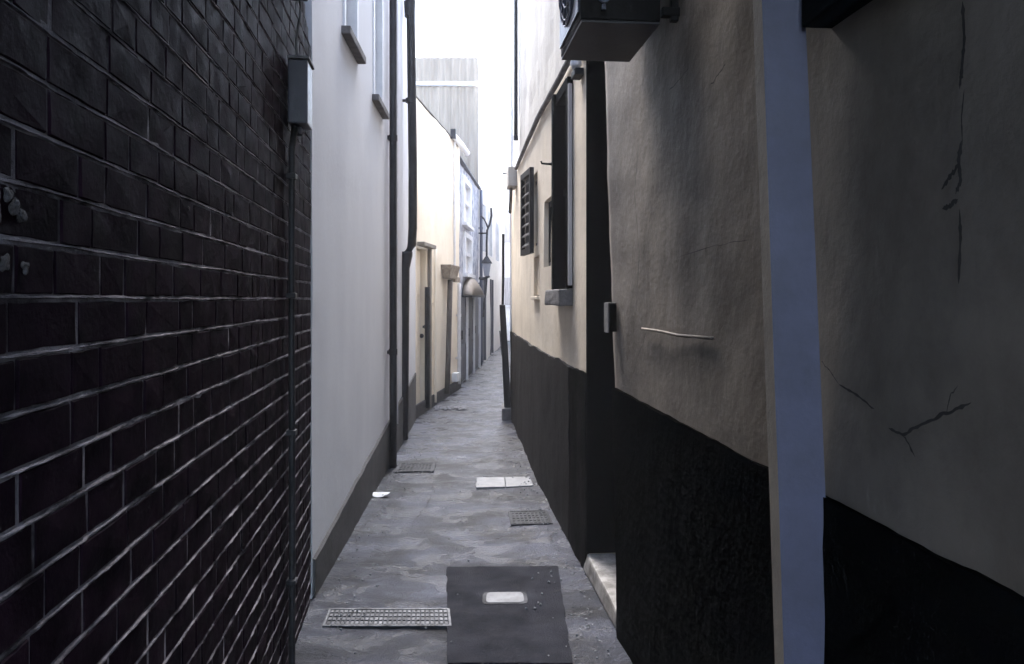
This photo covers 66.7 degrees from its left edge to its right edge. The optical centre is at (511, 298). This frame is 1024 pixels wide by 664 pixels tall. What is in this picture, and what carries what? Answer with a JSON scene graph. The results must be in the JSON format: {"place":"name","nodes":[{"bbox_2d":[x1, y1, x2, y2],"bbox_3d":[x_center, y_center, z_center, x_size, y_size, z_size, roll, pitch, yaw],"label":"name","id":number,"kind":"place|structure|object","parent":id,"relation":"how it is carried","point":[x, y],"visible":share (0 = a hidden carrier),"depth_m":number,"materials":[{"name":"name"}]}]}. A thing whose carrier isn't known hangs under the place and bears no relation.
{"place":"outdoors","nodes":[
{"label":"outdoors","id":0,"kind":"place"},
{"bbox_2d":[295,342,631,663],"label":"path","id":1,"kind":"structure","parent":0,"point":[421,546],"depth_m":4.79,"materials":[{"name":"concrete"}]},
{"bbox_2d":[372,492,389,496],"bbox_3d":[-1.005,1.484,5.911,0.156,0.028,0.100,0,0,0],"label":"paper scrap","id":2,"kind":"object","parent":1,"relation":"on","point":[377,494],"visible":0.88,"depth_m":5.89,"materials":[{"name":"white paper"}]},
{"bbox_2d":[322,608,451,628],"bbox_3d":[-0.578,1.500,3.650,0.606,0.019,0.200,0,0,0],"label":"drain cover","id":3,"kind":"object","parent":1,"relation":"on","point":[407,618],"visible":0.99,"depth_m":3.63,"materials":[{"name":"metal"}]},
{"bbox_2d":[393,462,435,472],"bbox_3d":[-0.849,1.500,6.902,0.349,0.019,0.397,0,0,0],"label":"drain cover","id":4,"kind":"object","parent":1,"relation":"on","point":[416,467],"visible":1,"depth_m":6.87,"materials":[{"name":"metal"}]},
{"bbox_2d":[434,405,466,409],"bbox_3d":[-0.842,1.484,10.605,0.465,0.015,0.360,0,0,0],"label":"drain cover","id":5,"kind":"object","parent":1,"relation":"on","point":[461,407],"visible":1,"depth_m":10.58,"materials":[{"name":"grey metal"}]},
{"bbox_2d":[342,434,593,591],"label":"path cracks","id":6,"kind":"object","parent":1,"relation":"on","point":[456,540],"visible":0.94,"depth_m":4.83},
{"bbox_2d":[327,443,609,658],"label":"pebbles","id":7,"kind":"object","parent":1,"relation":"on","point":[540,604],"visible":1,"depth_m":4.47,"materials":[{"name":"grey stone"}]},
{"bbox_2d":[476,477,504,488],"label":"paving slab","id":8,"kind":"structure","parent":1,"relation":"on","point":[490,482],"depth_m":6.28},
{"bbox_2d":[502,403,510,419],"bbox_3d":[-0.064,1.435,9.885,0.127,0.150,0.530,0,0,0],"label":"kerb stone","id":9,"kind":"object","parent":1,"relation":"on","point":[506,413],"visible":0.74,"depth_m":9.62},
{"bbox_2d":[446,566,572,663],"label":"road patch","id":10,"kind":"object","parent":1,"relation":"on","point":[479,631],"visible":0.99,"depth_m":3.63,"materials":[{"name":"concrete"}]},
{"bbox_2d":[482,591,527,604],"bbox_3d":[-0.034,1.494,3.879,0.224,0.012,0.161,0,0,0],"label":"access cover","id":11,"kind":"object","parent":10,"relation":"on","point":[520,597],"visible":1,"depth_m":3.87,"materials":[{"name":"metal"}]},
{"bbox_2d":[505,477,532,487],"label":"paving slab","id":12,"kind":"structure","parent":1,"relation":"on","point":[513,482],"depth_m":6.31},
{"bbox_2d":[508,510,551,525],"bbox_3d":[0.120,1.500,5.316,0.280,0.019,0.332,0,0,-4],"label":"drain cover","id":13,"kind":"object","parent":1,"relation":"on","point":[519,518],"visible":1,"depth_m":5.30,"materials":[{"name":"metal"}]},
{"bbox_2d":[753,0,825,663],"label":"blue post","id":14,"kind":"object","parent":1,"relation":"on","point":[793,401],"visible":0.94,"depth_m":1.60,"materials":[{"name":"metal"}]},
{"bbox_2d":[415,0,512,151],"label":"sky","id":15,"kind":"structure","parent":0,"point":[480,29],"materials":[{"name":"white"}]},
{"bbox_2d":[502,152,510,340],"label":"end house","id":16,"kind":"structure","parent":0,"point":[505,193],"depth_m":27.50,"materials":[{"name":"white paint"}]},
{"bbox_2d":[503,213,509,244],"bbox_3d":[-0.100,-2.450,27.464,0.440,1.100,0.068,0,0,0],"label":"window","id":17,"kind":"structure","parent":16,"relation":"in","point":[506,216],"depth_m":27.43,"materials":[{"name":"white paint"}]},
{"bbox_2d":[504,276,509,306],"bbox_3d":[-0.100,-0.250,27.464,0.440,1.100,0.068,0,0,0],"label":"window","id":18,"kind":"structure","parent":16,"relation":"in","point":[507,278],"depth_m":27.43,"materials":[{"name":"white glass"}]},
{"label":"ground","id":19,"kind":"structure","parent":0,"visible":0},
{"bbox_2d":[0,0,311,663],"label":"brick wall","id":20,"kind":"structure","parent":19,"relation":"on","point":[144,428],"depth_m":1.55,"materials":[{"name":"black brick"}]},
{"bbox_2d":[286,125,297,663],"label":"conduit","id":21,"kind":"object","parent":20,"relation":"attached to","point":[291,296],"visible":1,"depth_m":3.12,"materials":[{"name":"metal"}]},
{"bbox_2d":[287,55,314,135],"bbox_3d":[-0.860,-0.819,3.176,0.088,0.298,0.157,0,0,-7],"label":"electrical box","id":22,"kind":"object","parent":20,"relation":"attached to","point":[300,68],"visible":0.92,"depth_m":3.11,"materials":[{"name":"metal"}]},
{"bbox_2d":[295,0,301,54],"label":"cable","id":23,"kind":"object","parent":22,"relation":"attached to","point":[297,28],"visible":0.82,"depth_m":3.16,"materials":[{"name":"metal"}]},
{"bbox_2d":[304,0,415,598],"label":"rendered building","id":24,"kind":"structure","parent":19,"relation":"on","point":[349,299],"depth_m":5.02,"materials":[{"name":"white paint"}]},
{"bbox_2d":[341,0,365,63],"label":"window","id":25,"kind":"structure","parent":24,"relation":"in","point":[350,27],"depth_m":5.17,"materials":[{"name":"white paint"}]},
{"bbox_2d":[372,0,388,118],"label":"window","id":26,"kind":"structure","parent":24,"relation":"in","point":[377,96],"depth_m":6.47,"materials":[{"name":"white paint"}]},
{"bbox_2d":[387,0,396,467],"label":"drainpipe","id":27,"kind":"object","parent":24,"relation":"attached to","point":[392,140],"visible":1,"depth_m":6.89,"materials":[{"name":"metal"}]},
{"bbox_2d":[397,0,397,423],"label":"cable conduit","id":28,"kind":"object","parent":24,"relation":"attached to","point":[397,211],"visible":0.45,"depth_m":7.44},
{"bbox_2d":[402,0,416,440],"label":"drainpipe","id":29,"kind":"object","parent":24,"relation":"attached to","point":[410,99],"visible":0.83,"depth_m":8.11,"materials":[{"name":"metal"}]},
{"bbox_2d":[415,96,460,417],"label":"cream cottage","id":30,"kind":"structure","parent":19,"relation":"on","point":[435,141],"depth_m":10.96,"materials":[{"name":"paint"}]},
{"bbox_2d":[417,251,423,403],"bbox_3d":[-1.238,0.410,10.206,0.111,2.080,0.463,0,0,6],"label":"door","id":31,"kind":"structure","parent":30,"relation":"in","point":[419,335],"depth_m":10.28,"materials":[{"name":"wood"}]},
{"bbox_2d":[423,287,429,407],"bbox_3d":[-1.130,0.650,10.319,0.098,1.600,0.106,0,0,0],"label":"drainpipe","id":32,"kind":"object","parent":30,"relation":"attached to","point":[426,326],"visible":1,"depth_m":10.29,"materials":[{"name":"metal"}]},
{"bbox_2d":[432,248,436,401],"bbox_3d":[-1.083,0.375,10.880,0.071,2.150,0.068,0,0,0],"label":"drainpipe","id":33,"kind":"object","parent":30,"relation":"attached to","point":[434,303],"visible":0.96,"depth_m":10.86,"materials":[{"name":"beige metal"}]},
{"bbox_2d":[444,280,452,393],"bbox_3d":[-0.954,0.571,11.718,0.080,1.712,0.330,0,0,6],"label":"drainpipe","id":34,"kind":"object","parent":30,"relation":"attached to","point":[448,335],"visible":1,"depth_m":11.71,"materials":[{"name":"grey metal"}]},
{"bbox_2d":[441,264,459,281],"bbox_3d":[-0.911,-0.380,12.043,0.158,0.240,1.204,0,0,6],"label":"hopper","id":35,"kind":"object","parent":30,"relation":"attached to","point":[450,271],"visible":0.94,"depth_m":11.56,"materials":[{"name":"beige stone"}]},
{"bbox_2d":[453,142,455,265],"bbox_3d":[-0.925,-1.400,12.449,0.056,2.200,0.056,0,0,0],"label":"drainpipe","id":36,"kind":"object","parent":30,"relation":"attached to","point":[454,203],"visible":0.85,"depth_m":12.44,"materials":[{"name":"beige metal"}]},
{"bbox_2d":[452,372,458,381],"bbox_3d":[-0.898,1.250,12.394,0.090,0.140,0.201,0,0,6],"label":"gas meter","id":37,"kind":"object","parent":30,"relation":"attached to","point":[455,376],"visible":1,"depth_m":12.30,"materials":[{"name":"white paint"}]},
{"bbox_2d":[455,283,460,383],"bbox_3d":[-0.877,0.575,12.749,0.092,1.650,0.092,0,0,0],"label":"drainpipe","id":38,"kind":"object","parent":30,"relation":"attached to","point":[458,315],"visible":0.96,"depth_m":12.72,"materials":[{"name":"beige metal"}]},
{"bbox_2d":[450,129,469,155],"bbox_3d":[-0.859,-2.532,12.705,0.142,0.275,0.935,0,0,11],"label":"gutter","id":39,"kind":"object","parent":30,"relation":"attached to","point":[459,143],"visible":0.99,"depth_m":12.57,"materials":[{"name":"white paint"}]},
{"bbox_2d":[416,57,502,362],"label":"clad house","id":40,"kind":"structure","parent":19,"relation":"on","point":[451,92],"depth_m":17.08,"materials":[{"name":"white paint"}]},
{"bbox_2d":[483,206,485,251],"bbox_3d":[-0.705,-1.649,18.102,0.130,1.095,0.995,0,0,3],"label":"window","id":41,"kind":"structure","parent":40,"relation":"in","point":[484,207],"depth_m":18.50,"materials":[{"name":"white glass"}]},
{"bbox_2d":[483,279,485,361],"bbox_3d":[-0.700,0.485,18.202,0.130,1.965,0.795,0,0,3],"label":"door","id":42,"kind":"structure","parent":40,"relation":"in","point":[484,318],"depth_m":18.50,"materials":[{"name":"grey wood"}]},
{"bbox_2d":[488,211,492,256],"bbox_3d":[-0.605,-1.649,20.102,0.130,1.095,0.995,0,0,3],"label":"window","id":43,"kind":"structure","parent":40,"relation":"in","point":[490,232],"depth_m":20.50,"materials":[{"name":"white glass"}]},
{"bbox_2d":[490,279,493,354],"bbox_3d":[-0.580,0.485,20.602,0.130,1.965,0.795,0,0,3],"label":"door","id":44,"kind":"structure","parent":40,"relation":"in","point":[491,281],"depth_m":20.90,"materials":[{"name":"grey wood"}]},
{"bbox_2d":[496,221,498,260],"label":"window","id":45,"kind":"structure","parent":40,"relation":"in","point":[497,225],"depth_m":23.10,"materials":[{"name":"white glass"}]},
{"bbox_2d":[459,156,480,383],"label":"shop house","id":46,"kind":"structure","parent":19,"relation":"on","point":[469,187],"depth_m":14.86,"materials":[{"name":"paint"}]},
{"bbox_2d":[461,295,465,381],"bbox_3d":[-0.905,0.707,13.751,0.129,1.527,0.897,0,0,0],"label":"door","id":47,"kind":"structure","parent":46,"relation":"in","point":[463,309],"depth_m":13.76,"materials":[{"name":"wood"}]},
{"bbox_2d":[461,175,474,231],"bbox_3d":[-0.853,-1.734,14.350,0.190,0.888,1.402,0,0,3],"label":"window","id":48,"kind":"structure","parent":46,"relation":"in","point":[466,188],"depth_m":14.58,"materials":[{"name":"white paint"}]},
{"bbox_2d":[462,231,475,278],"bbox_3d":[-0.843,-0.794,14.550,0.190,0.808,1.402,0,0,3],"label":"window","id":49,"kind":"structure","parent":46,"relation":"in","point":[467,247],"depth_m":14.90,"materials":[{"name":"white glass"}]},
{"bbox_2d":[465,297,472,375],"bbox_3d":[-0.826,0.707,14.925,0.125,1.527,1.045,0,0,3],"label":"door","id":50,"kind":"structure","parent":46,"relation":"in","point":[470,308],"depth_m":14.96,"materials":[{"name":"wood"}]},
{"bbox_2d":[462,278,484,296],"bbox_3d":[-0.713,-0.210,14.894,0.185,0.380,2.603,0,0,3],"label":"canopy","id":51,"kind":"object","parent":46,"relation":"attached to","point":[472,288],"visible":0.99,"depth_m":14.10,"materials":[{"name":"paint"}]},
{"bbox_2d":[472,297,477,368],"bbox_3d":[-0.764,0.707,16.175,0.125,1.527,1.045,0,0,3],"label":"door","id":52,"kind":"structure","parent":46,"relation":"in","point":[476,298],"depth_m":16.16,"materials":[{"name":"wood"}]},
{"bbox_2d":[478,190,482,364],"bbox_3d":[-0.682,-0.450,16.900,0.106,3.800,0.106,0,0,0],"label":"drainpipe","id":53,"kind":"object","parent":46,"relation":"attached to","point":[480,283],"visible":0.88,"depth_m":16.86,"materials":[{"name":"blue metal"}]},
{"bbox_2d":[479,208,492,316],"bbox_3d":[-0.593,-0.768,16.796,0.309,2.327,0.678,0,0,-10],"label":"wall lantern","id":54,"kind":"object","parent":46,"relation":"attached to","point":[486,262],"depth_m":16.58,"materials":[{"name":"metal"}]},
{"bbox_2d":[510,0,519,361],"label":"white house","id":55,"kind":"structure","parent":19,"relation":"on","point":[514,151],"depth_m":9.90,"materials":[{"name":"paint"}]},
{"bbox_2d":[510,0,615,628],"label":"shuttered house","id":56,"kind":"structure","parent":19,"relation":"on","point":[562,377],"depth_m":4.96,"materials":[{"name":"paint"}]},
{"bbox_2d":[499,234,510,407],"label":"gate","id":57,"kind":"structure","parent":56,"relation":"attached to","point":[505,364],"depth_m":9.70,"materials":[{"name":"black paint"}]},
{"bbox_2d":[506,167,516,213],"bbox_3d":[-0.014,-1.266,9.176,0.100,0.469,0.658,0,0,-4],"label":"electrical box","id":58,"kind":"object","parent":56,"relation":"attached to","point":[511,178],"visible":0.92,"depth_m":8.85,"materials":[{"name":"metal"}]},
{"bbox_2d":[514,0,517,140],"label":"drainpipe","id":59,"kind":"object","parent":56,"relation":"attached to","point":[515,70],"visible":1,"depth_m":8.60,"materials":[{"name":"metal"}]},
{"bbox_2d":[536,179,537,245],"bbox_3d":[0.257,-0.765,6.880,0.045,0.624,0.645,0,0,-4],"label":"window","id":60,"kind":"structure","parent":56,"relation":"in","point":[537,179],"depth_m":7.07,"materials":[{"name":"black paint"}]},
{"bbox_2d":[549,201,550,265],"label":"window","id":61,"kind":"structure","parent":56,"relation":"in","point":[550,201],"depth_m":6.05,"materials":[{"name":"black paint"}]},
{"bbox_2d":[545,76,572,305],"bbox_3d":[0.338,-0.666,5.066,0.168,1.428,0.653,0,0,-5],"label":"window","id":62,"kind":"structure","parent":56,"relation":"in","point":[561,294],"depth_m":5.26,"materials":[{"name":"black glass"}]},
{"bbox_2d":[570,60,583,79],"bbox_3d":[0.367,-1.330,4.438,0.078,0.140,0.124,0,0,0],"label":"insulator","id":63,"kind":"object","parent":56,"relation":"attached to","point":[577,73],"visible":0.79,"depth_m":4.39,"materials":[{"name":"white paint"}]},
{"bbox_2d":[604,0,1023,663],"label":"stained building","id":64,"kind":"structure","parent":19,"relation":"on","point":[916,120],"depth_m":1.53,"materials":[{"name":"beige paint"}]},
{"bbox_2d":[604,302,616,332],"bbox_3d":[0.447,0.086,3.541,0.040,0.137,0.088,0,0,-5],"label":"doorbell box","id":65,"kind":"object","parent":64,"relation":"attached to","point":[610,316],"visible":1,"depth_m":3.50,"materials":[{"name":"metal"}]},
{"bbox_2d":[558,0,679,61],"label":"ventilation unit","id":66,"kind":"object","parent":64,"relation":"attached to","point":[610,30],"visible":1,"depth_m":2.79,"materials":[{"name":"black paint"}]},
{"bbox_2d":[641,327,713,339],"bbox_3d":[0.541,0.118,2.628,0.010,0.017,0.778,0,0,-5],"label":"conduit","id":67,"kind":"object","parent":64,"relation":"attached to","point":[683,335],"visible":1,"depth_m":2.53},
{"bbox_2d":[802,0,871,27],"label":"timber beam","id":68,"kind":"structure","parent":64,"relation":"attached to","point":[824,13],"depth_m":1.52,"materials":[{"name":"black wood"}]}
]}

